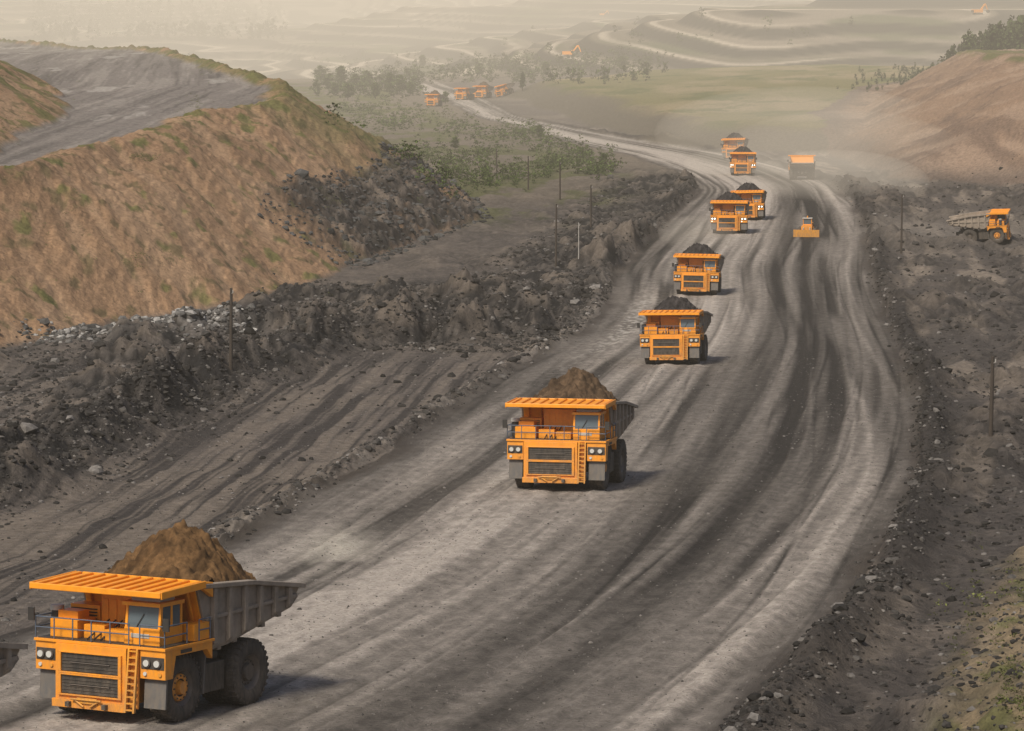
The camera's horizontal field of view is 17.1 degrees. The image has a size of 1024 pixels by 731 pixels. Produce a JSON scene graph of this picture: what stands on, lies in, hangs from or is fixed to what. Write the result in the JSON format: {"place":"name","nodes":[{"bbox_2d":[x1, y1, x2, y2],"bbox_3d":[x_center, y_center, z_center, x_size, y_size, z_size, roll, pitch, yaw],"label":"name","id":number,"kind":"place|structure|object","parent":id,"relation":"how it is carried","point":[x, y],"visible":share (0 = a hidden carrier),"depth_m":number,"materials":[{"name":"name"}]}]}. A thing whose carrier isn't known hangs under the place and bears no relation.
{"place":"outdoors","nodes":[
{"label":"outdoors","id":0,"kind":"place"},
{"bbox_2d":[0,0,1023,730],"bbox_3d":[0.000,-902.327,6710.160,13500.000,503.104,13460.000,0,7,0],"label":"terrain","id":1,"kind":"structure","parent":0,"point":[236,148],"depth_m":418.41,"materials":[{"name":"soil"}]},
{"bbox_2d":[0,642,27,676],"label":"haul truck","id":2,"kind":"object","parent":1,"relation":"on","point":[9,658],"visible":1,"depth_m":143.63,"materials":[{"name":"orange paint"}]},
{"bbox_2d":[0,300,263,347],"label":"light rock pile","id":3,"kind":"object","parent":1,"relation":"on","point":[60,334],"visible":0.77,"depth_m":452.97,"materials":[{"name":"grey stone"}]},
{"bbox_2d":[27,0,287,41],"bbox_3d":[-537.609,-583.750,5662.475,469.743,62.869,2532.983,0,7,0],"label":"distant woodland","id":4,"kind":"object","parent":1,"relation":"on","point":[196,24],"visible":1,"depth_m":5387.13,"materials":[{"name":"green plant"}]},
{"bbox_2d":[28,519,305,721],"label":"haul truck","id":5,"kind":"object","parent":1,"relation":"on","point":[159,623],"visible":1,"depth_m":157.81,"materials":[{"name":"orange paint"}]},
{"bbox_2d":[229,288,232,369],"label":"utility pole","id":6,"kind":"object","parent":1,"relation":"on","point":[231,334],"visible":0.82,"depth_m":366.34,"materials":[{"name":"brown wood"}]},
{"bbox_2d":[314,65,327,77],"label":"birch tree","id":7,"kind":"object","parent":1,"relation":"on","point":[322,70],"visible":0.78,"depth_m":2087.06,"materials":[{"name":"green plant"}]},
{"bbox_2d":[321,73,336,86],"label":"birch tree","id":8,"kind":"object","parent":1,"relation":"on","point":[329,77],"visible":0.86,"depth_m":1872.33,"materials":[{"name":"green plant"}]},
{"bbox_2d":[331,82,339,93],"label":"birch tree","id":9,"kind":"object","parent":1,"relation":"on","point":[335,85],"visible":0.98,"depth_m":1760.51,"materials":[{"name":"green plant"}]},
{"bbox_2d":[335,65,348,81],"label":"birch tree","id":10,"kind":"object","parent":1,"relation":"on","point":[340,70],"visible":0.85,"depth_m":1937.35,"materials":[{"name":"green plant"}]},
{"bbox_2d":[339,83,354,100],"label":"birch tree","id":11,"kind":"object","parent":1,"relation":"on","point":[347,89],"visible":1,"depth_m":1678.57,"materials":[{"name":"green plant"}]},
{"bbox_2d":[350,73,359,84],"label":"birch tree","id":12,"kind":"object","parent":1,"relation":"on","point":[355,77],"visible":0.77,"depth_m":1872.21,"materials":[{"name":"green plant"}]},
{"bbox_2d":[360,70,374,87],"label":"birch tree","id":13,"kind":"object","parent":1,"relation":"on","point":[367,73],"visible":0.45,"depth_m":1902.90,"materials":[{"name":"green plant"}]},
{"bbox_2d":[257,141,493,268],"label":"scree rocks","id":14,"kind":"object","parent":1,"relation":"on","point":[302,173],"visible":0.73,"depth_m":679.82,"materials":[{"name":"black stone"}]},
{"bbox_2d":[370,82,380,98],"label":"birch tree","id":15,"kind":"object","parent":1,"relation":"on","point":[375,86],"visible":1,"depth_m":1705.63,"materials":[{"name":"green plant"}]},
{"bbox_2d":[384,72,395,88],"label":"birch tree","id":16,"kind":"object","parent":1,"relation":"on","point":[389,76],"visible":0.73,"depth_m":1814.60,"materials":[{"name":"green plant"}]},
{"bbox_2d":[392,74,408,94],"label":"birch tree","id":17,"kind":"object","parent":1,"relation":"on","point":[399,87],"visible":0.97,"depth_m":1773.01,"materials":[{"name":"green plant"}]},
{"bbox_2d":[406,82,414,95],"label":"birch tree","id":18,"kind":"object","parent":1,"relation":"on","point":[413,87],"visible":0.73,"depth_m":1760.19,"materials":[{"name":"green plant"}]},
{"bbox_2d":[419,54,426,65],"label":"birch tree","id":19,"kind":"object","parent":1,"relation":"on","point":[422,58],"visible":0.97,"depth_m":2689.59,"materials":[{"name":"green plant"}]},
{"bbox_2d":[424,90,443,105],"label":"haul truck","id":20,"kind":"object","parent":1,"relation":"on","point":[433,98],"visible":1,"depth_m":1588.93,"materials":[{"name":"orange paint"}]},
{"bbox_2d":[442,91,449,103],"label":"birch tree","id":21,"kind":"object","parent":1,"relation":"on","point":[446,93],"visible":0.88,"depth_m":1628.15,"materials":[{"name":"green plant"}]},
{"bbox_2d":[449,137,459,148],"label":"birch tree","id":22,"kind":"object","parent":1,"relation":"on","point":[456,144],"visible":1,"depth_m":1108.61,"materials":[{"name":"green plant"}]},
{"bbox_2d":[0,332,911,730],"bbox_3d":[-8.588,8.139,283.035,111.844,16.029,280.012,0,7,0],"label":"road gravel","id":23,"kind":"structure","parent":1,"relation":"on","point":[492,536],"depth_m":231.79,"materials":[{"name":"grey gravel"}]},
{"bbox_2d":[453,88,477,99],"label":"haul truck","id":24,"kind":"object","parent":1,"relation":"on","point":[463,93],"visible":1,"depth_m":1688.83,"materials":[{"name":"orange paint"}]},
{"bbox_2d":[322,93,627,202],"bbox_3d":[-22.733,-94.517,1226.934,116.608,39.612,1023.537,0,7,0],"label":"shrubs","id":25,"kind":"object","parent":1,"relation":"on","point":[485,171],"visible":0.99,"depth_m":1025.95,"materials":[{"name":"green plant"}]},
{"bbox_2d":[474,63,485,76],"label":"birch tree","id":26,"kind":"object","parent":1,"relation":"on","point":[479,67],"visible":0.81,"depth_m":2126.82,"materials":[{"name":"green plant"}]},
{"bbox_2d":[472,81,493,97],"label":"haul truck","id":27,"kind":"object","parent":1,"relation":"on","point":[484,89],"visible":0.98,"depth_m":1716.95,"materials":[{"name":"orange paint"}]},
{"bbox_2d":[494,83,514,96],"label":"haul truck","id":28,"kind":"object","parent":1,"relation":"on","point":[503,89],"visible":1,"depth_m":1734.54,"materials":[{"name":"orange paint"}]},
{"bbox_2d":[0,154,1023,730],"bbox_3d":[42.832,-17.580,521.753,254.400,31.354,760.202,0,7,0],"label":"coal rubble","id":29,"kind":"object","parent":1,"relation":"on","point":[856,588],"visible":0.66,"depth_m":324.48,"materials":[{"name":"black stone"}]},
{"bbox_2d":[0,53,1023,730],"bbox_3d":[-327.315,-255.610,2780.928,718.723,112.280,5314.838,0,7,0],"label":"grass tufts","id":30,"kind":"object","parent":1,"relation":"on","point":[1016,701],"visible":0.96,"depth_m":186.73,"materials":[{"name":"green plant"}]},
{"bbox_2d":[519,71,525,90],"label":"pine tree","id":31,"kind":"object","parent":1,"relation":"on","point":[522,82],"visible":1,"depth_m":1728.20,"materials":[{"name":"green plant"}]},
{"bbox_2d":[527,156,528,189],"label":"utility pole","id":32,"kind":"object","parent":1,"relation":"on","point":[528,175],"visible":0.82,"depth_m":863.84,"materials":[{"name":"brown wood"}]},
{"bbox_2d":[535,125,544,138],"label":"birch tree","id":33,"kind":"object","parent":1,"relation":"on","point":[538,129],"visible":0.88,"depth_m":1207.17,"materials":[{"name":"green plant"}]},
{"bbox_2d":[541,61,550,73],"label":"birch tree","id":34,"kind":"object","parent":1,"relation":"on","point":[546,65],"visible":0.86,"depth_m":2076.82,"materials":[{"name":"green plant"}]},
{"bbox_2d":[555,204,557,266],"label":"utility pole","id":35,"kind":"object","parent":1,"relation":"on","point":[556,236],"visible":0.82,"depth_m":598.74,"materials":[{"name":"brown wood"}]},
{"bbox_2d":[559,161,560,199],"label":"utility pole","id":36,"kind":"object","parent":1,"relation":"on","point":[559,180],"visible":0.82,"depth_m":816.73,"materials":[{"name":"brown wood"}]},
{"bbox_2d":[502,367,637,489],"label":"haul truck","id":37,"kind":"object","parent":1,"relation":"on","point":[570,426],"visible":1,"depth_m":260.90,"materials":[{"name":"orange paint"}]},
{"bbox_2d":[562,45,582,56],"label":"excavator","id":38,"kind":"object","parent":1,"relation":"on","point":[566,53],"visible":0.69,"depth_m":2289.33,"materials":[{"name":"orange paint"}]},
{"bbox_2d":[293,7,853,97],"bbox_3d":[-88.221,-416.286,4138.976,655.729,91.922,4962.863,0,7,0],"label":"distant trees","id":39,"kind":"object","parent":1,"relation":"on","point":[362,85],"visible":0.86,"depth_m":2123.92,"materials":[{"name":"green plant"}]},
{"bbox_2d":[578,223,579,258],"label":"utility pole","id":40,"kind":"object","parent":1,"relation":"on","point":[578,240],"visible":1,"depth_m":601.55,"materials":[{"name":"grey wood"}]},
{"bbox_2d":[590,185,591,226],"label":"utility pole","id":41,"kind":"object","parent":1,"relation":"on","point":[590,205],"visible":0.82,"depth_m":697.12,"materials":[{"name":"brown wood"}]},
{"bbox_2d":[598,153,607,164],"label":"birch tree","id":42,"kind":"object","parent":1,"relation":"on","point":[602,157],"visible":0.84,"depth_m":990.54,"materials":[{"name":"green plant"}]},
{"bbox_2d":[637,295,712,363],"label":"haul truck","id":43,"kind":"object","parent":1,"relation":"on","point":[674,327],"visible":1,"depth_m":408.00,"materials":[{"name":"orange paint"}]},
{"bbox_2d":[672,242,724,294],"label":"haul truck","id":44,"kind":"object","parent":1,"relation":"on","point":[698,266],"visible":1,"depth_m":543.59,"materials":[{"name":"orange paint"}]},
{"bbox_2d":[709,191,749,232],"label":"haul truck","id":45,"kind":"object","parent":1,"relation":"on","point":[729,210],"visible":1,"depth_m":701.98,"materials":[{"name":"orange paint"}]},
{"bbox_2d":[720,132,748,158],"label":"haul truck","id":46,"kind":"object","parent":1,"relation":"on","point":[733,141],"visible":0.72,"depth_m":1049.87,"materials":[{"name":"orange paint"}]},
{"bbox_2d":[729,146,756,175],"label":"haul truck","id":47,"kind":"object","parent":1,"relation":"on","point":[743,159],"visible":1,"depth_m":941.77,"materials":[{"name":"orange paint"}]},
{"bbox_2d":[730,182,766,219],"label":"haul truck","id":48,"kind":"object","parent":1,"relation":"on","point":[753,194],"visible":0.78,"depth_m":747.27,"materials":[{"name":"orange paint"}]},
{"bbox_2d":[787,155,815,179],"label":"haul truck","id":49,"kind":"object","parent":1,"relation":"on","point":[801,165],"visible":1,"depth_m":919.16,"materials":[{"name":"orange paint"}]},
{"bbox_2d":[793,216,818,236],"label":"wheel dozer","id":50,"kind":"object","parent":1,"relation":"on","point":[807,228],"visible":1,"depth_m":692.49,"materials":[{"name":"orange paint"}]},
{"bbox_2d":[900,194,903,253],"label":"utility pole","id":51,"kind":"object","parent":1,"relation":"on","point":[901,236],"visible":0.82,"depth_m":633.84,"materials":[{"name":"brown wood"}]},
{"bbox_2d":[946,209,1011,242],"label":"haul truck","id":52,"kind":"object","parent":1,"relation":"on","point":[993,225],"visible":0.91,"depth_m":664.47,"materials":[{"name":"orange paint"}]},
{"bbox_2d":[971,4,989,13],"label":"excavator","id":53,"kind":"object","parent":1,"relation":"on","point":[976,11],"visible":1,"depth_m":2481.49,"materials":[{"name":"orange paint"}]},
{"bbox_2d":[988,356,995,436],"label":"utility pole","id":54,"kind":"object","parent":1,"relation":"on","point":[991,410],"visible":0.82,"depth_m":293.22,"materials":[{"name":"brown wood"}]},
{"bbox_2d":[836,15,1023,91],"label":"forest ridge","id":55,"kind":"structure","parent":0,"point":[1010,35],"depth_m":1434.04,"materials":[{"name":"green plant"}]}
]}

